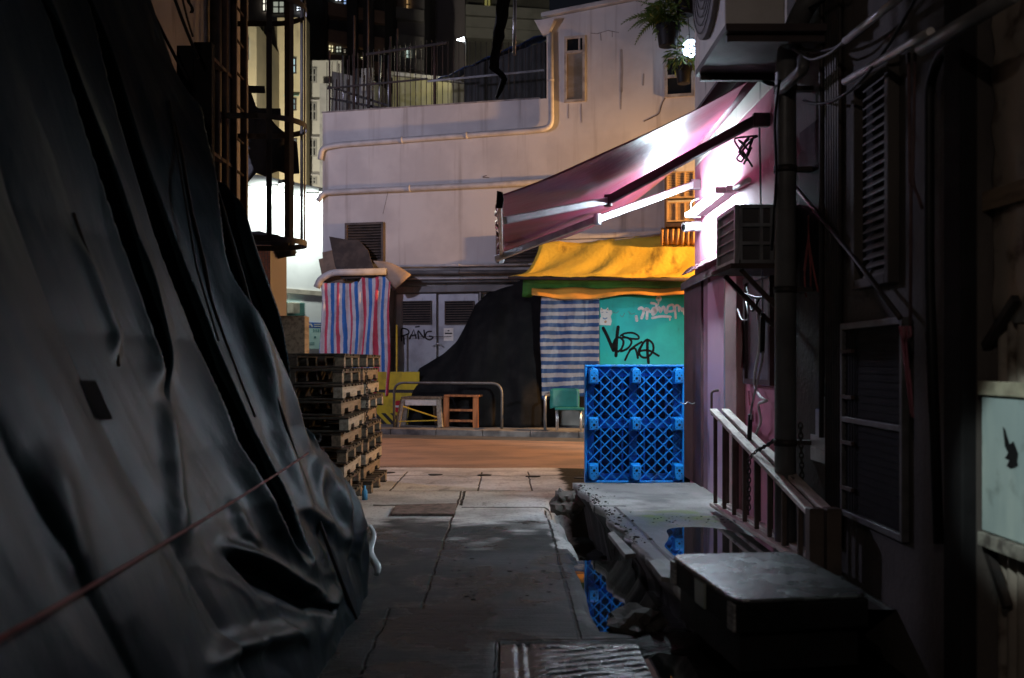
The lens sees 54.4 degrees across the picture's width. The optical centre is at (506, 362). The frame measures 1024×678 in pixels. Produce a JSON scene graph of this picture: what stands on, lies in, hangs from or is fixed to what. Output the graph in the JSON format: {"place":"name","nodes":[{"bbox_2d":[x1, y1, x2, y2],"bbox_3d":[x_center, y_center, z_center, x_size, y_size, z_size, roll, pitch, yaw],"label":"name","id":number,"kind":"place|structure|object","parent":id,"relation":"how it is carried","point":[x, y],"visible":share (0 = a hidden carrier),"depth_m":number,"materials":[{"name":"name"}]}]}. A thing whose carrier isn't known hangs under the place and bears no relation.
{"place":"outdoors","nodes":[
{"label":"outdoors","id":0,"kind":"place"},
{"bbox_2d":[248,86,264,92],"bbox_3d":[-2.755,-2.925,10.675,0.327,0.105,0.040,0,0,-28],"label":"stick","id":1,"kind":"object","parent":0,"point":[256,89],"visible":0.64,"depth_m":10.69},
{"bbox_2d":[248,85,299,181],"bbox_3d":[-2.565,-2.535,10.900,0.636,1.120,0.250,0,0,0],"label":"black cloth","id":2,"kind":"object","parent":1,"relation":"hanging from","point":[257,156],"visible":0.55,"depth_m":10.92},
{"bbox_2d":[380,438,583,468],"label":"road","id":3,"kind":"structure","parent":0,"point":[431,453],"depth_m":15.64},
{"bbox_2d":[381,428,583,437],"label":"kerb","id":4,"kind":"structure","parent":3,"relation":"on","point":[500,433],"depth_m":19.55,"materials":[{"name":"concrete"}]},
{"bbox_2d":[382,434,583,441],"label":"gutter strip","id":5,"kind":"object","parent":3,"relation":"on","point":[485,438],"visible":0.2,"depth_m":18.94,"materials":[{"name":"concrete"}]},
{"bbox_2d":[381,424,583,430],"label":"pavement","id":6,"kind":"structure","parent":0,"point":[568,427],"depth_m":20.40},
{"bbox_2d":[377,371,419,423],"bbox_3d":[-2.349,0.790,21.500,0.976,1.184,0.067,0,0,14],"label":"yellow barrier","id":7,"kind":"object","parent":6,"relation":"on","point":[385,413],"visible":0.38,"depth_m":21.52,"materials":[{"name":"metal"}]},
{"bbox_2d":[395,396,443,427],"bbox_3d":[-1.777,1.034,20.772,1.137,0.640,0.768,0,0,14],"label":"trestle table","id":8,"kind":"object","parent":6,"relation":"on","point":[435,402],"visible":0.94,"depth_m":20.55,"materials":[{"name":"grey wood"}]},
{"bbox_2d":[393,382,502,428],"bbox_3d":[-1.206,0.867,20.219,2.338,0.940,0.052,0,0,14],"label":"tube railing","id":9,"kind":"object","parent":6,"relation":"on","point":[492,383],"visible":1,"depth_m":20.19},
{"bbox_2d":[443,394,482,427],"bbox_3d":[-0.922,1.002,20.529,0.855,0.668,0.460,0,0,14],"label":"wooden stool","id":10,"kind":"object","parent":6,"relation":"on","point":[447,420],"visible":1,"depth_m":20.34,"materials":[{"name":"orange wood"}]},
{"bbox_2d":[407,276,554,427],"bbox_3d":[-0.627,-0.269,20.979,3.377,3.210,1.080,0,0,14],"label":"black net cover","id":11,"kind":"object","parent":6,"relation":"on","point":[498,341],"visible":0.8,"depth_m":20.66,"materials":[{"name":"fabric"}]},
{"bbox_2d":[314,0,694,431],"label":"white building","id":12,"kind":"structure","parent":6,"relation":"on","point":[412,190],"depth_m":21.55,"materials":[{"name":"paint"}]},
{"bbox_2d":[329,236,376,278],"bbox_3d":[-3.394,-2.313,21.909,1.210,0.975,0.231,0,0,15],"label":"dark board","id":13,"kind":"object","parent":12,"relation":"attached to","point":[351,254],"visible":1,"depth_m":21.93,"materials":[{"name":"wood"}]},
{"bbox_2d":[319,276,390,395],"bbox_3d":[-3.312,-0.571,21.782,1.683,2.614,0.162,0,0,14],"label":"striped curtain","id":14,"kind":"object","parent":12,"relation":"hanging from","point":[355,318],"visible":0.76,"depth_m":21.75,"materials":[{"name":"fabric"}]},
{"bbox_2d":[332,68,392,110],"bbox_3d":[-3.766,-6.559,26.226,1.184,1.897,1.580,0,0,14],"label":"rooftop hut","id":15,"kind":"object","parent":12,"relation":"on","point":[361,79],"visible":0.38,"depth_m":25.59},
{"bbox_2d":[374,261,410,288],"bbox_3d":[-2.494,-1.894,21.508,0.873,0.628,0.127,0,0,14],"label":"canopy scrap","id":16,"kind":"object","parent":12,"relation":"attached to","point":[396,276],"visible":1,"depth_m":21.50,"materials":[{"name":"beige fabric"}]},
{"bbox_2d":[387,71,463,106],"bbox_3d":[-1.600,-6.523,26.449,2.301,1.825,2.700,0,0,14],"label":"rooftop hut","id":17,"kind":"object","parent":12,"relation":"on","point":[421,92],"visible":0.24,"depth_m":25.27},
{"bbox_2d":[327,0,543,110],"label":"roof railing","id":18,"kind":"object","parent":12,"relation":"on","point":[355,86],"visible":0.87,"depth_m":22.30,"materials":[{"name":"metal"}]},
{"bbox_2d":[394,292,481,371],"bbox_3d":[-1.619,-0.112,21.768,2.211,2.894,0.140,0,0,14],"label":"steel door","id":19,"kind":"structure","parent":12,"relation":"attached to","point":[415,317],"depth_m":21.79,"materials":[{"name":"grey metal"}]},
{"bbox_2d":[396,294,436,371],"bbox_3d":[-1.982,-0.082,21.873,0.926,2.833,0.105,0,0,14],"label":"door leaf","id":20,"kind":"structure","parent":19,"relation":"in","point":[412,310],"depth_m":21.85,"materials":[{"name":"metal"}]},
{"bbox_2d":[438,294,478,356],"bbox_3d":[-1.046,-0.074,21.640,0.906,2.817,0.105,0,0,14],"label":"door leaf","id":21,"kind":"structure","parent":19,"relation":"in","point":[454,310],"depth_m":21.64,"materials":[{"name":"metal"}]},
{"bbox_2d":[438,35,546,101],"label":"rooftop shed","id":22,"kind":"structure","parent":12,"relation":"on","point":[503,67],"depth_m":23.40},
{"bbox_2d":[564,35,584,102],"bbox_3d":[1.444,-6.205,21.089,0.446,1.399,0.070,0,0,14],"label":"window","id":23,"kind":"structure","parent":12,"relation":"in","point":[574,46],"depth_m":21.08,"materials":[{"name":"grey glass"}]},
{"bbox_2d":[508,236,694,298],"bbox_3d":[2.436,-1.942,20.172,4.728,1.378,1.234,0,0,14],"label":"yellow canopy","id":24,"kind":"object","parent":12,"relation":"attached to","point":[635,264],"visible":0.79,"depth_m":20.26,"materials":[{"name":"fabric"}]},
{"bbox_2d":[540,297,598,399],"bbox_3d":[1.265,-0.278,19.967,1.204,2.075,0.156,0,0,14],"label":"blue striped sheet","id":25,"kind":"object","parent":24,"relation":"hanging from","point":[569,339],"visible":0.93,"depth_m":19.95,"materials":[{"name":"fabric"}]},
{"bbox_2d":[661,228,694,245],"bbox_3d":[3.996,-2.562,20.252,1.728,0.429,0.207,0,0,14],"label":"ruffled cloth","id":26,"kind":"object","parent":24,"relation":"on","point":[674,236],"visible":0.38,"depth_m":20.34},
{"bbox_2d":[621,0,694,48],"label":"hanging planter","id":27,"kind":"object","parent":12,"relation":"hanging from","point":[667,25],"visible":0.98,"depth_m":19.64,"materials":[{"name":"green plant"}]},
{"bbox_2d":[665,177,683,227],"bbox_3d":[3.551,-3.290,20.409,0.603,1.049,0.330,0,0,14],"label":"shelf bracket","id":28,"kind":"object","parent":12,"relation":"attached to","point":[673,225],"visible":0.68,"depth_m":20.34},
{"bbox_2d":[667,171,694,200],"bbox_3d":[3.575,-3.616,20.419,0.558,0.543,0.300,0,0,14],"label":"window air conditioner","id":29,"kind":"object","parent":28,"relation":"on","point":[676,178],"depth_m":20.29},
{"bbox_2d":[667,201,694,222],"bbox_3d":[3.575,-3.067,20.419,0.558,0.402,0.300,0,0,14],"label":"window air conditioner","id":30,"kind":"object","parent":28,"relation":"on","point":[676,211],"depth_m":20.30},
{"bbox_2d":[661,18,694,84],"bbox_3d":[3.541,-6.524,19.852,0.932,1.941,0.933,0,0,0],"label":"hanging planter","id":31,"kind":"object","parent":12,"relation":"hanging from","point":[683,71],"visible":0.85,"depth_m":19.76,"materials":[{"name":"black plant"}]},
{"bbox_2d":[664,55,694,97],"bbox_3d":[3.569,-5.906,20.559,0.609,0.858,0.070,0,0,14],"label":"window","id":32,"kind":"structure","parent":12,"relation":"in","point":[672,89],"depth_m":20.57,"materials":[{"name":"beige glass"}]},
{"bbox_2d":[550,388,583,430],"bbox_3d":[1.175,0.925,19.517,0.750,0.819,0.490,0,0,14],"label":"plastic chair","id":33,"kind":"object","parent":6,"relation":"on","point":[564,398],"visible":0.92,"depth_m":19.72,"materials":[{"name":"teal plastic"}]},
{"bbox_2d":[599,294,683,364],"bbox_3d":[2.810,-0.013,20.264,1.832,2.695,0.870,0,0,14],"label":"teal cabinet","id":34,"kind":"object","parent":6,"relation":"on","point":[634,329],"visible":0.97,"depth_m":19.86,"materials":[{"name":"metal"}]},
{"bbox_2d":[482,432,689,482],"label":"ground","id":35,"kind":"structure","parent":0,"point":[686,480],"depth_m":16.06,"materials":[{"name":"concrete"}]},
{"bbox_2d":[151,0,239,199],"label":"house","id":36,"kind":"structure","parent":35,"relation":"on","point":[209,20],"depth_m":8.70,"materials":[{"name":"paint"}]},
{"bbox_2d":[226,0,306,250],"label":"cage ladder","id":37,"kind":"object","parent":36,"relation":"attached to","point":[288,135],"visible":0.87,"depth_m":9.13,"materials":[{"name":"metal"}]},
{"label":"overhead cable","id":38,"kind":"object","parent":36,"relation":"attached to","visible":0},
{"bbox_2d":[489,0,509,97],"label":"torn strap","id":39,"kind":"object","parent":38,"relation":"hanging from","point":[502,12],"visible":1,"depth_m":7.09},
{"bbox_2d":[248,26,278,178],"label":"cream tenement","id":40,"kind":"structure","parent":35,"relation":"on","point":[256,56],"depth_m":50.81,"materials":[{"name":"beige"}]},
{"bbox_2d":[259,18,309,184],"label":"beige tenement","id":41,"kind":"structure","parent":35,"relation":"on","point":[278,38],"depth_m":55.00,"materials":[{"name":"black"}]},
{"bbox_2d":[248,174,322,352],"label":"floodlit building","id":42,"kind":"structure","parent":35,"relation":"on","point":[304,296],"depth_m":38.79,"materials":[{"name":"paint"}]},
{"bbox_2d":[248,0,324,59],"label":"dark balcony house","id":43,"kind":"structure","parent":35,"relation":"on","point":[315,17],"depth_m":65.42,"materials":[{"name":"black"}]},
{"bbox_2d":[310,60,348,187],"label":"white tenement","id":44,"kind":"structure","parent":35,"relation":"on","point":[319,84],"depth_m":57.00,"materials":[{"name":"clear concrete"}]},
{"bbox_2d":[323,0,396,93],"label":"tower block","id":45,"kind":"structure","parent":35,"relation":"on","point":[339,14],"depth_m":71.38,"materials":[{"name":"black"}]},
{"bbox_2d":[396,0,434,75],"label":"tower block","id":46,"kind":"structure","parent":35,"relation":"on","point":[415,19],"depth_m":80.00,"materials":[{"name":"black"}]},
{"bbox_2d":[435,0,465,76],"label":"tower block","id":47,"kind":"structure","parent":35,"relation":"on","point":[450,21],"depth_m":95.00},
{"bbox_2d":[466,0,549,65],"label":"tower block","id":48,"kind":"structure","parent":35,"relation":"on","point":[480,18],"depth_m":87.37,"materials":[{"name":"black"}]},
{"bbox_2d":[319,467,906,677],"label":"alley floor","id":49,"kind":"structure","parent":0,"point":[421,615],"depth_m":6.33,"materials":[{"name":"concrete"}]},
{"bbox_2d":[0,0,369,677],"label":"tarpaulin","id":50,"kind":"object","parent":49,"relation":"on","point":[140,412],"visible":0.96,"depth_m":4.08,"materials":[{"name":"black plastic"}]},
{"bbox_2d":[0,452,308,641],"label":"rope","id":51,"kind":"object","parent":50,"relation":"attached to","point":[9,633],"visible":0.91,"depth_m":2.48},
{"bbox_2d":[168,100,219,340],"bbox_3d":[-1.757,-0.805,5.477,0.571,1.387,0.086,0,0,45],"label":"rope","id":52,"kind":"object","parent":50,"relation":"attached to","point":[189,223],"visible":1,"depth_m":5.39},
{"bbox_2d":[218,187,357,618],"bbox_3d":[-1.320,0.172,5.640,0.942,2.553,0.235,0,0,17],"label":"rope","id":53,"kind":"object","parent":50,"relation":"attached to","point":[331,554],"visible":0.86,"depth_m":5.62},
{"bbox_2d":[256,245,286,315],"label":"brick pillar","id":54,"kind":"structure","parent":49,"relation":"on","point":[275,267],"depth_m":11.27,"materials":[{"name":"brown brick"}]},
{"bbox_2d":[252,231,296,258],"bbox_3d":[-2.717,-1.302,11.313,0.660,0.346,0.500,0,0,0],"label":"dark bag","id":55,"kind":"object","parent":54,"relation":"on","point":[283,254],"visible":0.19,"depth_m":11.16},
{"bbox_2d":[280,316,308,352],"bbox_3d":[-2.525,0.460,11.475,0.450,1.980,0.250,0,0,0],"label":"wooden crate","id":56,"kind":"object","parent":49,"relation":"on","point":[296,331],"visible":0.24,"depth_m":11.35,"materials":[{"name":"brown wood"}]},
{"bbox_2d":[346,468,360,486],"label":"wooden pallet","id":57,"kind":"object","parent":49,"relation":"on","point":[353,477],"visible":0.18,"depth_m":10.50,"materials":[{"name":"brown wood"}]},
{"bbox_2d":[328,454,360,478],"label":"wooden pallet","id":58,"kind":"object","parent":57,"relation":"on","point":[351,465],"visible":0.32,"depth_m":10.06,"materials":[{"name":"brown wood"}]},
{"bbox_2d":[319,440,363,463],"bbox_3d":[-2.040,0.906,10.153,1.006,0.142,1.200,0,0,-1],"label":"wooden pallet","id":59,"kind":"object","parent":58,"relation":"on","point":[346,452],"visible":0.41,"depth_m":10.10,"materials":[{"name":"brown wood"}]},
{"bbox_2d":[308,425,361,447],"bbox_3d":[-2.072,0.753,10.146,1.005,0.142,1.200,0,0,1],"label":"wooden pallet","id":60,"kind":"object","parent":59,"relation":"on","point":[339,439],"visible":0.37,"depth_m":9.95,"materials":[{"name":"brown wood"}]},
{"bbox_2d":[302,411,363,431],"bbox_3d":[-2.020,0.600,10.124,1.004,0.142,1.200,0,0,-1],"label":"wooden pallet","id":61,"kind":"object","parent":60,"relation":"on","point":[349,421],"visible":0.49,"depth_m":9.88,"materials":[{"name":"brown wood"}]},
{"bbox_2d":[298,397,360,415],"bbox_3d":[-2.077,0.446,10.161,1.005,0.142,1.200,0,0,1],"label":"wooden pallet","id":62,"kind":"object","parent":61,"relation":"on","point":[346,405],"visible":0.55,"depth_m":9.97,"materials":[{"name":"brown wood"}]},
{"bbox_2d":[292,383,363,399],"bbox_3d":[-2.055,0.292,10.171,1.004,0.142,1.200,0,0,2],"label":"wooden pallet","id":63,"kind":"object","parent":62,"relation":"on","point":[314,391],"visible":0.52,"depth_m":9.94,"materials":[{"name":"brown wood"}]},
{"bbox_2d":[290,368,360,383],"bbox_3d":[-2.078,0.139,10.175,1.005,0.142,1.200,0,0,0],"label":"wooden pallet","id":64,"kind":"object","parent":63,"relation":"on","point":[310,375],"visible":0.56,"depth_m":10.12,"materials":[{"name":"brown wood"}]},
{"bbox_2d":[288,353,359,367],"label":"wooden pallet","id":65,"kind":"object","parent":64,"relation":"on","point":[309,360],"visible":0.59,"depth_m":9.63,"materials":[{"name":"brown wood"}]},
{"bbox_2d":[322,407,376,423],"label":"wooden pallet","id":66,"kind":"object","parent":61,"relation":"on","point":[371,413],"visible":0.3,"depth_m":11.41,"materials":[{"name":"brown wood"}]},
{"bbox_2d":[319,393,383,409],"bbox_3d":[-1.994,0.446,11.460,1.005,0.142,1.200,0,0,0],"label":"wooden pallet","id":67,"kind":"object","parent":66,"relation":"on","point":[374,399],"visible":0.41,"depth_m":11.21,"materials":[{"name":"brown wood"}]},
{"bbox_2d":[322,380,378,395],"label":"wooden pallet","id":68,"kind":"object","parent":67,"relation":"on","point":[373,385],"visible":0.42,"depth_m":11.28,"materials":[{"name":"brown wood"}]},
{"bbox_2d":[318,368,378,381],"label":"wooden pallet","id":69,"kind":"object","parent":68,"relation":"on","point":[372,373],"visible":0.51,"depth_m":11.25,"materials":[{"name":"brown wood"}]},
{"bbox_2d":[317,354,380,366],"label":"wooden pallet","id":70,"kind":"object","parent":69,"relation":"on","point":[366,360],"visible":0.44,"depth_m":11.08,"materials":[{"name":"brown wood"}]},
{"bbox_2d":[361,469,386,493],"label":"wooden pallet","id":71,"kind":"object","parent":49,"relation":"on","point":[374,479],"visible":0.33,"depth_m":11.38,"materials":[{"name":"brown wood"}]},
{"bbox_2d":[368,525,380,575],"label":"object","id":72,"kind":"object","parent":49,"relation":"on","point":[375,563],"visible":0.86,"depth_m":6.85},
{"bbox_2d":[391,503,456,515],"bbox_3d":[-0.801,1.430,9.697,0.610,0.020,0.691,0,0,0],"label":"cover plate","id":73,"kind":"object","parent":49,"relation":"on","point":[443,509],"visible":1,"depth_m":9.60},
{"bbox_2d":[549,488,584,520],"bbox_3d":[0.591,1.377,9.659,0.361,0.323,0.287,0,0,0],"label":"concrete chunk","id":74,"kind":"object","parent":49,"relation":"on","point":[570,505],"visible":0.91,"depth_m":9.59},
{"bbox_2d":[500,643,652,677],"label":"ribbed cover","id":75,"kind":"object","parent":49,"relation":"on","point":[554,660],"visible":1,"depth_m":4.84,"materials":[{"name":"metal"}]},
{"bbox_2d":[451,484,730,604],"bbox_3d":[0.788,1.516,7.710,1.919,0.656,3.805,0,0,21],"label":"debris","id":76,"kind":"object","parent":49,"relation":"on","point":[593,500],"visible":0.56,"depth_m":7.65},
{"bbox_2d":[573,561,698,677],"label":"puddle water","id":77,"kind":"structure","parent":49,"relation":"on","point":[608,587],"depth_m":6.24,"materials":[{"name":"clear liquid"}]},
{"bbox_2d":[607,602,668,634],"bbox_3d":[0.690,1.441,5.504,0.374,0.203,0.420,0,0,39],"label":"concrete chunk","id":78,"kind":"object","parent":49,"relation":"on","point":[633,618],"visible":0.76,"depth_m":5.38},
{"bbox_2d":[681,0,786,528],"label":"pink house","id":79,"kind":"structure","parent":49,"relation":"on","point":[720,344],"depth_m":8.64,"materials":[{"name":"paint"}]},
{"bbox_2d":[494,82,769,263],"bbox_3d":[0.890,-1.615,8.557,2.021,1.250,3.015,0,0,0],"label":"awning","id":80,"kind":"object","parent":79,"relation":"attached to","point":[621,179],"visible":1,"depth_m":7.85,"materials":[{"name":"fabric"}]},
{"bbox_2d":[703,278,709,489],"bbox_3d":[1.925,0.210,9.499,0.050,2.000,0.229,0,0,0],"label":"door panel","id":81,"kind":"structure","parent":79,"relation":"in","point":[705,282],"depth_m":9.52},
{"bbox_2d":[685,185,737,217],"bbox_3d":[1.806,-1.420,8.875,0.183,0.060,1.450,0,0,0],"label":"tube lamp","id":82,"kind":"object","parent":79,"relation":"attached to","point":[716,197],"visible":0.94,"depth_m":8.73,"materials":[{"name":"white plastic"}]},
{"bbox_2d":[708,276,723,498],"bbox_3d":[1.882,0.230,8.985,0.136,1.960,0.750,0,0,0],"label":"door","id":83,"kind":"structure","parent":79,"relation":"in","point":[715,287],"depth_m":8.96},
{"bbox_2d":[733,135,757,166],"bbox_3d":[1.812,-1.585,7.502,0.163,0.282,0.346,0,0,0],"label":"cable tangle","id":84,"kind":"object","parent":79,"relation":"attached to","point":[742,153],"visible":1,"depth_m":7.52,"materials":[{"name":"black rubber"}]},
{"bbox_2d":[711,204,796,327],"bbox_3d":[1.685,-0.637,6.820,0.441,0.796,0.620,0,0,0],"label":"wall air conditioner","id":85,"kind":"object","parent":79,"relation":"attached to","point":[743,239],"depth_m":6.55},
{"bbox_2d":[747,127,765,440],"bbox_3d":[1.714,-0.493,6.801,0.070,2.096,0.545,0,0,5],"label":"cable","id":86,"kind":"object","parent":85,"relation":"hanging from","point":[762,352],"visible":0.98,"depth_m":6.68,"materials":[{"name":"black rubber"}]},
{"bbox_2d":[743,276,773,385],"bbox_3d":[1.892,-0.244,7.466,0.055,0.824,0.799,0,0,0],"label":"window frame","id":87,"kind":"structure","parent":79,"relation":"in","point":[750,327],"depth_m":7.49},
{"bbox_2d":[692,0,826,86],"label":"condenser unit","id":88,"kind":"object","parent":79,"relation":"attached to","point":[742,40],"visible":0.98,"depth_m":6.09,"materials":[{"name":"metal"}]},
{"bbox_2d":[787,0,997,677],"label":"grey house","id":89,"kind":"structure","parent":49,"relation":"on","point":[852,150],"depth_m":4.95,"materials":[{"name":"paint"}]},
{"bbox_2d":[773,0,824,551],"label":"drainpipe","id":90,"kind":"object","parent":89,"relation":"attached to","point":[786,289],"visible":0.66,"depth_m":6.14,"materials":[{"name":"grey plastic"}]},
{"bbox_2d":[770,79,780,250],"bbox_3d":[1.657,-1.209,6.165,0.033,1.004,0.312,0,0,6],"label":"cable","id":91,"kind":"object","parent":90,"relation":"attached to","point":[775,153],"visible":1,"depth_m":6.11,"materials":[{"name":"black rubber"}]},
{"bbox_2d":[775,53,808,93],"bbox_3d":[1.709,-1.717,5.946,0.086,0.137,0.506,0,0,0],"label":"wall pipe","id":92,"kind":"object","parent":90,"relation":"attached to","point":[794,76],"depth_m":5.77,"materials":[{"name":"grey plastic"}]},
{"bbox_2d":[803,215,818,296],"bbox_3d":[1.875,-0.661,6.150,0.022,0.507,0.290,0,0,0],"label":"red string","id":93,"kind":"object","parent":89,"relation":"hanging from","point":[808,248],"visible":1,"depth_m":6.15,"materials":[{"name":"fabric"}]},
{"bbox_2d":[796,186,902,319],"bbox_3d":[1.842,-0.665,5.505,0.031,0.944,1.815,0,0,1],"label":"leaning pole","id":94,"kind":"object","parent":89,"relation":"attached to","point":[873,283],"visible":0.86,"depth_m":5.25,"materials":[{"name":"metal"}]},
{"bbox_2d":[802,0,915,104],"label":"cable","id":95,"kind":"object","parent":89,"relation":"attached to","point":[871,68],"visible":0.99,"depth_m":4.86,"materials":[{"name":"black rubber"}]},
{"bbox_2d":[842,0,902,43],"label":"conduit","id":96,"kind":"object","parent":89,"relation":"attached to","point":[883,10],"visible":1,"depth_m":4.75,"materials":[{"name":"silver metal"}]},
{"bbox_2d":[840,317,908,542],"bbox_3d":[1.875,0.318,5.125,0.044,1.065,0.870,0,0,0],"label":"grille window","id":97,"kind":"structure","parent":89,"relation":"attached to","point":[874,449],"depth_m":5.09,"materials":[{"name":"metal"}]},
{"bbox_2d":[851,55,898,289],"bbox_3d":[1.870,-0.937,5.069,0.059,1.105,0.519,0,0,0],"label":"window","id":98,"kind":"structure","parent":89,"relation":"in","point":[875,101],"depth_m":5.04,"materials":[{"name":"metal"}]},
{"bbox_2d":[841,27,934,84],"bbox_3d":[1.780,-1.432,4.711,0.038,0.126,1.065,0,0,0],"label":"conduit","id":99,"kind":"object","parent":89,"relation":"attached to","point":[913,41],"visible":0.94,"depth_m":4.59,"materials":[{"name":"silver metal"}]},
{"bbox_2d":[911,52,923,208],"bbox_3d":[1.821,-1.031,4.422,0.032,0.724,0.151,0,0,10],"label":"pipe","id":100,"kind":"object","parent":99,"relation":"hanging from","point":[913,134],"visible":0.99,"depth_m":4.48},
{"bbox_3d":[1.817,-0.788,4.484,0.019,1.240,0.114,0,0,17],"label":"rope","id":101,"kind":"object","parent":99,"relation":"hanging from","visible":0},
{"bbox_2d":[899,326,913,417],"bbox_3d":[1.802,0.042,4.474,0.052,0.421,0.295,0,0,13],"label":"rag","id":102,"kind":"object","parent":101,"relation":"attached to","point":[906,333],"visible":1,"depth_m":4.45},
{"bbox_2d":[924,38,954,543],"bbox_3d":[1.860,-0.285,4.246,0.044,2.135,0.321,0,0,0],"label":"hose","id":103,"kind":"object","parent":89,"relation":"attached to","point":[931,351],"visible":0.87,"depth_m":4.35,"materials":[{"name":"black rubber"}]},
{"bbox_2d":[944,0,1023,677],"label":"corrugated shed","id":104,"kind":"structure","parent":49,"relation":"on","point":[1003,198],"depth_m":4.03,"materials":[{"name":"metal"}]},
{"bbox_2d":[914,0,1020,55],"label":"wall pipe","id":105,"kind":"object","parent":104,"relation":"attached to","point":[978,15],"depth_m":3.76,"materials":[{"name":"grey plastic"}]},
{"bbox_2d":[978,381,1023,561],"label":"panel","id":106,"kind":"object","parent":104,"relation":"attached to","point":[1002,475],"visible":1,"depth_m":3.80,"materials":[{"name":"paint"}]},
{"bbox_2d":[572,482,895,668],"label":"raised pavement","id":107,"kind":"structure","parent":0,"point":[642,505],"depth_m":7.99,"materials":[{"name":"concrete"}]},
{"bbox_2d":[608,531,635,558],"bbox_3d":[0.748,1.195,6.546,0.071,0.030,0.847,0,0,-2],"label":"edge board","id":108,"kind":"object","parent":107,"relation":"on","point":[626,551],"visible":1,"depth_m":6.39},
{"bbox_2d":[584,364,683,482],"bbox_3d":[1.286,0.620,10.021,1.005,1.197,0.197,0,0,0],"label":"blue pallet","id":109,"kind":"object","parent":107,"relation":"on","point":[633,423],"visible":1,"depth_m":10.10,"materials":[{"name":"plastic"}]},
{"bbox_2d":[665,527,773,555],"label":"puddle","id":110,"kind":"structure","parent":107,"relation":"on","point":[693,540],"depth_m":6.72,"materials":[{"name":"clear liquid"}]},
{"bbox_2d":[670,552,867,671],"bbox_3d":[1.169,1.099,4.474,0.634,0.303,0.953,0,0,-6],"label":"steel cabinet","id":111,"kind":"object","parent":107,"relation":"on","point":[742,612],"visible":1,"depth_m":4.10,"materials":[{"name":"black metal"}]},
{"bbox_2d":[709,409,841,575],"bbox_3d":[1.718,0.770,6.706,0.175,0.789,2.692,0,0,0],"label":"railing","id":112,"kind":"object","parent":107,"relation":"on","point":[822,548],"visible":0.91,"depth_m":6.31,"materials":[{"name":"brown wood"}]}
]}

